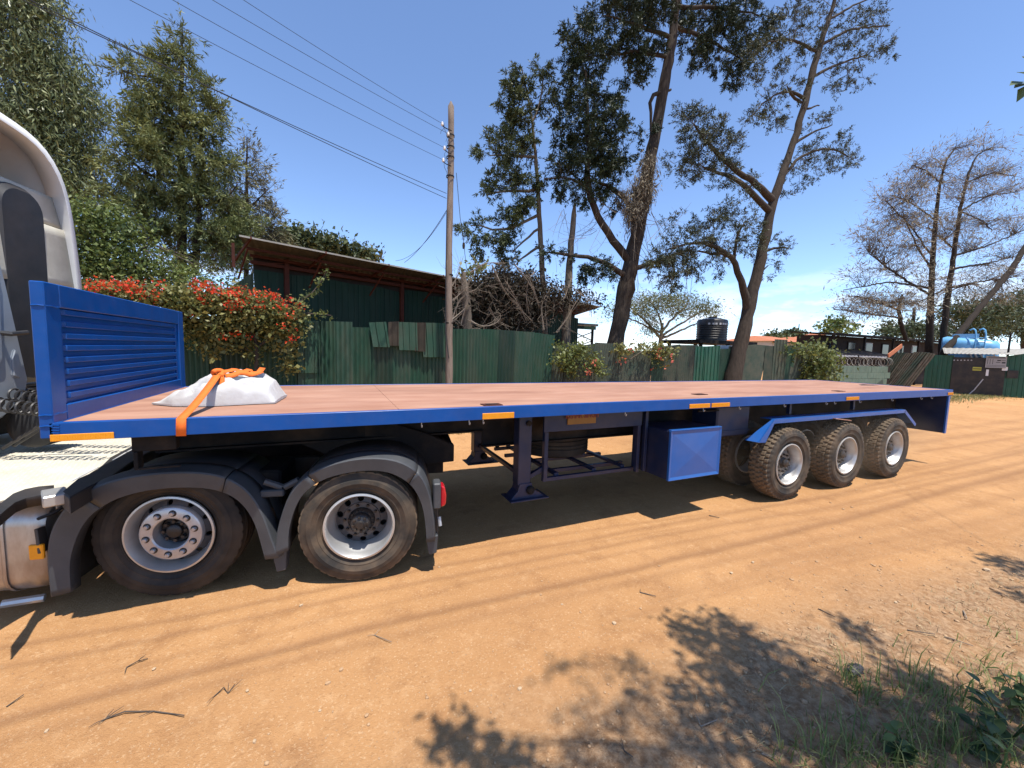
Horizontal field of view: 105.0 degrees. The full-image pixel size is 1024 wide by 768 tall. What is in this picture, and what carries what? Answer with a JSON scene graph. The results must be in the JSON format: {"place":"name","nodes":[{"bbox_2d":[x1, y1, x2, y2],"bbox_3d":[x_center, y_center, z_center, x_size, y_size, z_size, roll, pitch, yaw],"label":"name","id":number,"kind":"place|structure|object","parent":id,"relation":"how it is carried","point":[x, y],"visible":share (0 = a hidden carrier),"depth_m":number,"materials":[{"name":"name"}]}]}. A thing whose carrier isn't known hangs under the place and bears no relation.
{"place":"outdoors","nodes":[
{"label":"outdoors","id":0,"kind":"place"},
{"bbox_2d":[0,373,1023,767],"bbox_3d":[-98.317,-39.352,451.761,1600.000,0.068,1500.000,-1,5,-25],"label":"dirt ground","id":1,"kind":"structure","parent":0,"point":[70,681],"depth_m":2.90,"materials":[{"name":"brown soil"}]},
{"bbox_2d":[0,0,131,222],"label":"eucalyptus tree","id":2,"kind":"object","parent":1,"relation":"on","point":[49,110],"visible":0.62,"depth_m":12.35,"materials":[{"name":"green plant"}]},
{"bbox_2d":[124,655,147,673],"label":"dry twig","id":3,"kind":"object","parent":1,"relation":"on","point":[136,661],"visible":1,"depth_m":2.55,"materials":[{"name":"brown wood"}]},
{"bbox_2d":[89,707,184,726],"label":"dry twig","id":4,"kind":"object","parent":1,"relation":"on","point":[109,716],"visible":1,"depth_m":2.20,"materials":[{"name":"brown wood"}]},
{"bbox_2d":[65,184,248,291],"bbox_3d":[-10.476,-2.331,12.049,6.047,6.469,2.957,-1,5,-25],"label":"broadleaf tree","id":5,"kind":"object","parent":1,"relation":"on","point":[96,229],"visible":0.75,"depth_m":11.17,"materials":[{"name":"green plant"}]},
{"bbox_2d":[79,8,272,281],"bbox_3d":[-11.274,-5.913,13.574,4.993,13.301,3.480,-3,7,-45],"label":"cypress tree","id":6,"kind":"object","parent":1,"relation":"on","point":[149,143],"visible":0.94,"depth_m":12.98,"materials":[{"name":"green plant"}]},
{"bbox_2d":[81,273,312,381],"bbox_3d":[-6.783,-0.545,8.640,4.356,3.696,1.821,-1,5,-25],"label":"bougainvillea","id":7,"kind":"object","parent":1,"relation":"on","point":[229,309],"visible":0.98,"depth_m":8.68,"materials":[{"name":"green plant"}]},
{"bbox_2d":[294,264,332,324],"bbox_3d":[-4.845,-2.178,9.684,0.983,1.562,0.496,-1,5,-25],"label":"creeper shoot","id":8,"kind":"object","parent":7,"relation":"attached to","point":[319,283],"visible":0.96,"depth_m":9.65,"materials":[{"name":"green plant"}]},
{"bbox_2d":[211,682,238,698],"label":"dry twig","id":9,"kind":"object","parent":1,"relation":"on","point":[225,689],"visible":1,"depth_m":2.35,"materials":[{"name":"brown wood"}]},
{"bbox_2d":[0,112,453,607],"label":"tractor unit","id":10,"kind":"object","parent":1,"relation":"on","point":[72,513],"visible":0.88,"depth_m":3.39,"materials":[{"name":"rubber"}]},
{"bbox_2d":[195,126,300,278],"bbox_3d":[-10.795,-4.855,16.080,4.123,10.791,2.860,-1,5,-25],"label":"dry cypress","id":11,"kind":"object","parent":1,"relation":"on","point":[268,206],"visible":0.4,"depth_m":15.84,"materials":[{"name":"green plant"}]},
{"bbox_2d":[253,219,324,248],"bbox_3d":[-16.244,-6.411,28.767,4.927,11.425,4.120,-1,5,-25],"label":"background tree","id":12,"kind":"object","parent":1,"relation":"on","point":[294,230],"visible":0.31,"depth_m":28.13,"materials":[{"name":"green plant"}]},
{"bbox_2d":[297,221,356,256],"bbox_3d":[-14.247,-6.475,29.821,5.113,11.483,4.332,-1,5,-25],"label":"background tree","id":13,"kind":"object","parent":1,"relation":"on","point":[327,246],"visible":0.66,"depth_m":28.72,"materials":[{"name":"green plant"}]},
{"bbox_2d":[329,232,385,262],"bbox_3d":[-12.132,-6.235,30.961,4.196,10.926,3.960,-1,5,-25],"label":"background tree","id":14,"kind":"object","parent":1,"relation":"on","point":[366,253],"visible":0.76,"depth_m":30.05,"materials":[{"name":"green plant"}]},
{"bbox_2d":[231,235,600,345],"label":"iron shed","id":15,"kind":"structure","parent":1,"relation":"on","point":[358,292],"depth_m":13.11,"materials":[{"name":"green metal"}]},
{"bbox_2d":[440,101,454,383],"bbox_3d":[-1.747,-3.096,10.692,0.475,8.807,0.272,-8,11,-63],"label":"utility pole","id":16,"kind":"object","parent":1,"relation":"on","point":[448,290],"visible":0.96,"depth_m":10.65,"materials":[{"name":"grey wood"}]},
{"bbox_2d":[23,0,446,193],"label":"service cable","id":17,"kind":"object","parent":16,"relation":"attached to","point":[208,86],"visible":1,"depth_m":6.13,"materials":[{"name":"black metal"}]},
{"bbox_2d":[30,0,444,197],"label":"service cable","id":18,"kind":"object","parent":16,"relation":"attached to","point":[214,89],"visible":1,"depth_m":6.45,"materials":[{"name":"black metal"}]},
{"bbox_2d":[130,0,440,158],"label":"power line","id":19,"kind":"object","parent":16,"relation":"attached to","point":[274,75],"visible":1,"depth_m":7.15,"materials":[{"name":"black metal"}]},
{"bbox_2d":[173,0,442,146],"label":"power line","id":20,"kind":"object","parent":16,"relation":"attached to","point":[299,70],"visible":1,"depth_m":7.47,"materials":[{"name":"black metal"}]},
{"bbox_2d":[213,0,444,131],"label":"power line","id":21,"kind":"object","parent":16,"relation":"attached to","point":[321,63],"visible":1,"depth_m":7.79,"materials":[{"name":"black metal"}]},
{"bbox_2d":[244,0,440,122],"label":"power line","id":22,"kind":"object","parent":16,"relation":"attached to","point":[336,59],"visible":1,"depth_m":7.97,"materials":[{"name":"black metal"}]},
{"bbox_2d":[404,211,445,262],"bbox_3d":[-2.744,-4.439,12.090,0.015,0.797,3.496,-2,6,-33],"label":"service cable","id":23,"kind":"object","parent":16,"relation":"attached to","point":[427,238],"visible":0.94,"depth_m":11.67,"materials":[{"name":"black metal"}]},
{"bbox_2d":[456,173,466,268],"bbox_3d":[-1.387,-4.465,10.804,0.350,2.508,0.080,-1,5,-25],"label":"stay wire","id":24,"kind":"object","parent":16,"relation":"attached to","point":[463,245],"visible":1,"depth_m":10.84,"materials":[{"name":"black metal"}]},
{"bbox_2d":[461,272,471,328],"bbox_3d":[-1.407,-1.163,12.334,0.463,4.591,0.364,-1,5,-25],"label":"dead stump","id":25,"kind":"object","parent":1,"relation":"on","point":[467,318],"visible":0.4,"depth_m":12.12,"materials":[{"name":"grey wood"}]},
{"bbox_2d":[459,255,490,279],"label":"background tree","id":26,"kind":"object","parent":1,"relation":"on","point":[473,266],"visible":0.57,"depth_m":28.04,"materials":[{"name":"green plant"}]},
{"bbox_2d":[28,280,952,503],"bbox_3d":[2.399,0.393,6.333,12.995,2.426,2.658,-1,5,-25],"label":"semi trailer","id":27,"kind":"object","parent":1,"relation":"on","point":[108,367],"visible":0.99,"depth_m":4.57,"materials":[{"name":"blue paint"}]},
{"bbox_2d":[152,369,286,405],"bbox_3d":[-2.658,0.012,3.617,0.964,0.294,0.677,-1,5,-25],"label":"white sack","id":28,"kind":"object","parent":27,"relation":"on","point":[263,388],"visible":0.88,"depth_m":3.43,"materials":[{"name":"white plastic"}]},
{"bbox_2d":[176,367,264,435],"bbox_3d":[-2.467,0.100,3.281,0.282,0.441,1.093,1,5,-3],"label":"cargo strap","id":29,"kind":"object","parent":28,"relation":"attached to","point":[183,416],"visible":0.98,"depth_m":3.25,"materials":[{"name":"orange fabric"}]},
{"bbox_2d":[453,52,561,333],"bbox_3d":[-0.171,-5.759,14.710,4.495,13.409,1.889,-1,5,-25],"label":"slender conifer","id":30,"kind":"object","parent":1,"relation":"on","point":[519,209],"visible":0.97,"depth_m":14.44,"materials":[{"name":"green plant"}]},
{"bbox_2d":[183,320,832,385],"bbox_3d":[-2.932,-0.342,11.031,41.915,2.996,0.208,-1,5,-25],"label":"corrugated fence","id":31,"kind":"object","parent":1,"relation":"on","point":[345,353],"visible":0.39,"depth_m":11.58,"materials":[{"name":"green metal"}]},
{"bbox_2d":[546,337,611,380],"bbox_3d":[2.168,-0.824,13.057,2.571,1.486,1.314,-1,5,-25],"label":"flowering creeper","id":32,"kind":"object","parent":31,"relation":"attached to","point":[569,361],"visible":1,"depth_m":12.82,"materials":[{"name":"green plant"}]},
{"bbox_2d":[609,339,680,369],"bbox_3d":[4.806,-1.069,14.198,3.102,1.218,1.214,-1,5,-25],"label":"flowering creeper","id":33,"kind":"object","parent":31,"relation":"attached to","point":[627,351],"visible":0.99,"depth_m":14.16,"materials":[{"name":"green plant"}]},
{"bbox_2d":[437,250,614,333],"bbox_3d":[0.729,-2.876,13.817,6.538,2.949,2.443,-1,5,-25],"label":"dry thicket","id":34,"kind":"object","parent":1,"relation":"on","point":[485,301],"visible":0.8,"depth_m":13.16,"materials":[{"name":"brown plant"}]},
{"bbox_2d":[561,203,576,345],"bbox_3d":[2.157,-2.982,15.323,0.376,7.900,0.375,3,5,19],"label":"tree snag","id":35,"kind":"object","parent":1,"relation":"on","point":[566,334],"visible":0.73,"depth_m":15.14,"materials":[{"name":"brown plant"}]},
{"bbox_2d":[577,323,597,343],"bbox_3d":[2.320,-1.940,25.088,5.382,3.865,3.040,-1,5,-25],"label":"steel frame canopy","id":36,"kind":"object","parent":1,"relation":"on","point":[591,327],"visible":0.23,"depth_m":24.51,"materials":[{"name":"grey metal"}]},
{"bbox_2d":[534,0,789,379],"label":"conifer","id":37,"kind":"object","parent":1,"relation":"on","point":[610,164],"visible":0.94,"depth_m":15.21,"materials":[{"name":"green plant"}]},
{"bbox_2d":[542,191,692,330],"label":"hanging dead twigs","id":38,"kind":"object","parent":37,"relation":"hanging from","point":[599,211],"visible":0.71,"depth_m":15.67,"materials":[{"name":"brown plant"}]},
{"bbox_2d":[611,147,663,242],"bbox_3d":[4.918,-7.497,15.557,2.374,3.760,1.579,-1,5,-25],"label":"dead creeper","id":39,"kind":"object","parent":37,"relation":"attached to","point":[641,195],"visible":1,"depth_m":15.44,"materials":[{"name":"brown plant"}]},
{"bbox_2d":[593,287,736,344],"bbox_3d":[12.277,-3.937,31.102,14.334,7.661,5.974,-1,5,-25],"label":"umbrella acacia","id":40,"kind":"object","parent":1,"relation":"on","point":[661,336],"visible":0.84,"depth_m":30.37,"materials":[{"name":"green plant"}]},
{"bbox_2d":[695,713,716,726],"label":"dry twig","id":41,"kind":"object","parent":1,"relation":"on","point":[706,723],"visible":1,"depth_m":2.23,"materials":[{"name":"grey wood"}]},
{"bbox_2d":[639,0,901,380],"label":"leaning conifer","id":42,"kind":"object","parent":1,"relation":"on","point":[736,363],"visible":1,"depth_m":15.84,"materials":[{"name":"green plant"}]},
{"bbox_2d":[760,328,785,337],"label":"skyline tree","id":43,"kind":"object","parent":1,"relation":"on","point":[775,334],"visible":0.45,"depth_m":190.74,"materials":[{"name":"green plant"}]},
{"bbox_2d":[779,326,810,336],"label":"skyline tree","id":44,"kind":"object","parent":1,"relation":"on","point":[787,332],"visible":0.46,"depth_m":196.92,"materials":[{"name":"green plant"}]},
{"bbox_2d":[779,336,859,380],"bbox_3d":[14.026,-0.586,18.205,4.566,3.285,2.131,-1,5,-25],"label":"hedge shrub","id":45,"kind":"object","parent":1,"relation":"on","point":[823,362],"visible":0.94,"depth_m":17.95,"materials":[{"name":"green plant"}]},
{"bbox_2d":[812,312,870,334],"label":"round bush","id":46,"kind":"object","parent":1,"relation":"on","point":[839,323],"visible":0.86,"depth_m":47.18,"materials":[{"name":"green plant"}]},
{"bbox_2d":[846,662,863,677],"bbox_3d":[2.271,1.892,2.600,0.141,0.093,0.092,-1,5,-25],"label":"seed cone","id":47,"kind":"object","parent":1,"relation":"on","point":[857,667],"visible":0.75,"depth_m":2.58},
{"bbox_2d":[687,562,1023,767],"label":"dry straw","id":48,"kind":"object","parent":1,"relation":"on","point":[890,670],"visible":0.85,"depth_m":2.61,"materials":[{"name":"plant"}]},
{"bbox_2d":[832,355,890,384],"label":"block wall","id":49,"kind":"structure","parent":1,"relation":"on","point":[872,375],"depth_m":22.19,"materials":[{"name":"concrete"}]},
{"bbox_2d":[827,348,887,366],"bbox_3d":[24.345,-1.138,28.408,8.599,2.907,2.606,-1,5,-25],"label":"lean to roof","id":50,"kind":"object","parent":49,"relation":"on","point":[852,353],"visible":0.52,"depth_m":27.94,"materials":[{"name":"grey metal"}]},
{"bbox_2d":[835,356,892,366],"bbox_3d":[19.710,-1.262,22.086,5.491,0.520,0.520,-1,5,-25],"label":"razor wire","id":51,"kind":"object","parent":49,"relation":"on","point":[842,362],"visible":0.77,"depth_m":22.14,"materials":[{"name":"grey metal"}]},
{"bbox_2d":[790,331,938,384],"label":"brown building","id":52,"kind":"structure","parent":1,"relation":"on","point":[882,344],"depth_m":32.33,"materials":[{"name":"clear wood"}]},
{"bbox_2d":[828,340,836,347],"bbox_3d":[24.655,-2.863,30.219,1.100,0.950,0.067,-1,5,-25],"label":"window","id":53,"kind":"structure","parent":52,"relation":"in","point":[829,342],"depth_m":30.01,"materials":[{"name":"grey glass"}]},
{"bbox_2d":[847,341,855,348],"bbox_3d":[27.021,-2.890,31.298,1.100,0.950,0.067,-1,5,-25],"label":"window","id":54,"kind":"structure","parent":52,"relation":"in","point":[850,345],"depth_m":31.21,"materials":[{"name":"grey glass"}]},
{"bbox_2d":[865,343,872,351],"bbox_3d":[29.386,-2.917,32.376,1.100,0.950,0.067,-1,5,-25],"label":"window","id":55,"kind":"structure","parent":52,"relation":"in","point":[869,346],"depth_m":32.33,"materials":[{"name":"grey glass"}]},
{"bbox_2d":[881,344,888,354],"bbox_3d":[31.752,-2.945,33.455,1.100,0.950,0.067,-1,5,-25],"label":"window","id":56,"kind":"structure","parent":52,"relation":"in","point":[884,347],"depth_m":33.39,"materials":[{"name":"grey glass"}]},
{"bbox_2d":[896,345,903,352],"bbox_3d":[34.117,-2.972,34.533,1.100,0.950,0.067,-1,5,-25],"label":"window","id":57,"kind":"structure","parent":52,"relation":"in","point":[901,350],"depth_m":34.55,"materials":[{"name":"grey glass"}]},
{"bbox_2d":[911,345,916,352],"bbox_3d":[36.483,-3.000,35.612,1.100,0.950,0.067,-1,5,-25],"label":"window","id":58,"kind":"structure","parent":52,"relation":"in","point":[914,348],"depth_m":35.46,"materials":[{"name":"grey glass"}]},
{"bbox_2d":[753,608,1023,767],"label":"foreground grass","id":59,"kind":"structure","parent":1,"relation":"on","point":[958,744],"depth_m":2.16,"materials":[{"name":"green plant"}]},
{"bbox_2d":[882,720,919,764],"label":"leafy weed","id":60,"kind":"object","parent":1,"relation":"on","point":[893,726],"visible":0.91,"depth_m":2.05,"materials":[{"name":"green plant"}]},
{"bbox_2d":[885,352,934,386],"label":"leaning iron sheets","id":61,"kind":"object","parent":1,"relation":"on","point":[906,369],"visible":0.59,"depth_m":23.18,"materials":[{"name":"metal"}]},
{"bbox_2d":[888,344,901,357],"bbox_3d":[21.535,-1.874,22.087,1.451,0.808,0.050,-1,5,-25],"label":"wooden plank","id":62,"kind":"object","parent":61,"relation":"attached to","point":[894,351],"visible":1,"depth_m":22.04,"materials":[{"name":"orange wood"}]},
{"bbox_2d":[867,309,958,341],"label":"dark tree","id":63,"kind":"object","parent":1,"relation":"on","point":[913,328],"visible":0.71,"depth_m":40.11,"materials":[{"name":"green plant"}]},
{"bbox_2d":[816,121,1023,386],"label":"bare conifer","id":64,"kind":"object","parent":1,"relation":"on","point":[930,286],"visible":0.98,"depth_m":28.82,"materials":[{"name":"plant"}]},
{"bbox_2d":[922,290,1023,339],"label":"dark tree","id":65,"kind":"object","parent":1,"relation":"on","point":[989,320],"visible":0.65,"depth_m":46.32,"materials":[{"name":"green plant"}]},
{"bbox_2d":[923,333,1023,397],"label":"guard hut","id":66,"kind":"object","parent":1,"relation":"on","point":[938,370],"visible":0.9,"depth_m":25.99,"materials":[{"name":"green metal"}]},
{"bbox_2d":[940,328,999,357],"bbox_3d":[33.620,-1.799,29.259,2.480,4.588,3.140,-3,7,-44],"label":"water tank","id":67,"kind":"object","parent":66,"relation":"on","point":[965,341],"visible":0.22,"depth_m":28.27,"materials":[{"name":"blue paint"}]},
{"bbox_2d":[985,356,1006,367],"bbox_3d":[30.645,-1.390,24.877,0.045,0.739,0.838,-3,7,-44],"label":"notice board","id":68,"kind":"object","parent":66,"relation":"attached to","point":[996,361],"visible":1,"depth_m":24.86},
{"bbox_2d":[1006,370,1018,377],"bbox_3d":[31.216,-0.607,24.506,0.130,0.493,0.440,-3,7,-44],"label":"window frame","id":69,"kind":"structure","parent":66,"relation":"in","point":[1010,373],"depth_m":24.47,"materials":[{"name":"black paint"}]},
{"bbox_2d":[949,357,1004,395],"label":"black gate","id":70,"kind":"structure","parent":1,"relation":"on","point":[972,375],"depth_m":25.58,"materials":[{"name":"metal"}]},
{"bbox_2d":[938,200,1023,354],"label":"diagonal trunk","id":71,"kind":"object","parent":1,"relation":"on","point":[964,327],"visible":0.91,"depth_m":30.39,"materials":[{"name":"brown plant"}]},
{"bbox_2d":[947,706,1016,763],"bbox_3d":[2.496,1.871,2.061,0.200,0.218,0.298,3,5,11],"label":"leafy weed","id":72,"kind":"object","parent":1,"relation":"on","point":[992,728],"visible":0.95,"depth_m":2.08,"materials":[{"name":"green plant"}]},
{"bbox_2d":[950,393,1022,404],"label":"grass","id":73,"kind":"structure","parent":1,"relation":"on","point":[960,398],"depth_m":23.41,"materials":[{"name":"green plant"}]},
{"bbox_2d":[964,670,1023,746],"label":"leafy weed","id":74,"kind":"object","parent":1,"relation":"on","point":[1002,723],"visible":0.88,"depth_m":2.15,"materials":[{"name":"green plant"}]},
{"bbox_2d":[986,667,1023,714],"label":"leafy weed","id":75,"kind":"object","parent":1,"relation":"on","point":[1017,691],"visible":0.96,"depth_m":2.36,"materials":[{"name":"green plant"}]},
{"bbox_2d":[989,280,1023,348],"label":"dark tree","id":76,"kind":"object","parent":1,"relation":"on","point":[1021,336],"visible":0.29,"depth_m":52.24,"materials":[{"name":"green plant"}]},
{"bbox_2d":[1009,56,1023,101],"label":"roadside tree","id":77,"kind":"object","parent":1,"relation":"on","point":[1020,93],"visible":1,"depth_m":7.01,"materials":[{"name":"green plant"}]},
{"bbox_2d":[0,0,1023,355],"label":"sky","id":78,"kind":"structure","parent":0,"point":[958,63],"materials":[{"name":"blue"}]},
{"bbox_2d":[662,339,756,348],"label":"tank platform","id":79,"kind":"structure","parent":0,"point":[720,343],"depth_m":17.86,"materials":[{"name":"black wood"}]},
{"bbox_2d":[696,317,727,340],"bbox_3d":[9.676,-2.655,19.014,1.364,1.155,1.373,-1,5,-25],"label":"water tank","id":80,"kind":"object","parent":79,"relation":"on","point":[711,328],"visible":0.97,"depth_m":18.47,"materials":[{"name":"black plastic"}]},
{"bbox_2d":[727,336,795,345],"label":"tiled house","id":81,"kind":"structure","parent":0,"point":[765,340],"depth_m":62.84,"materials":[{"name":"tile"}]}
]}

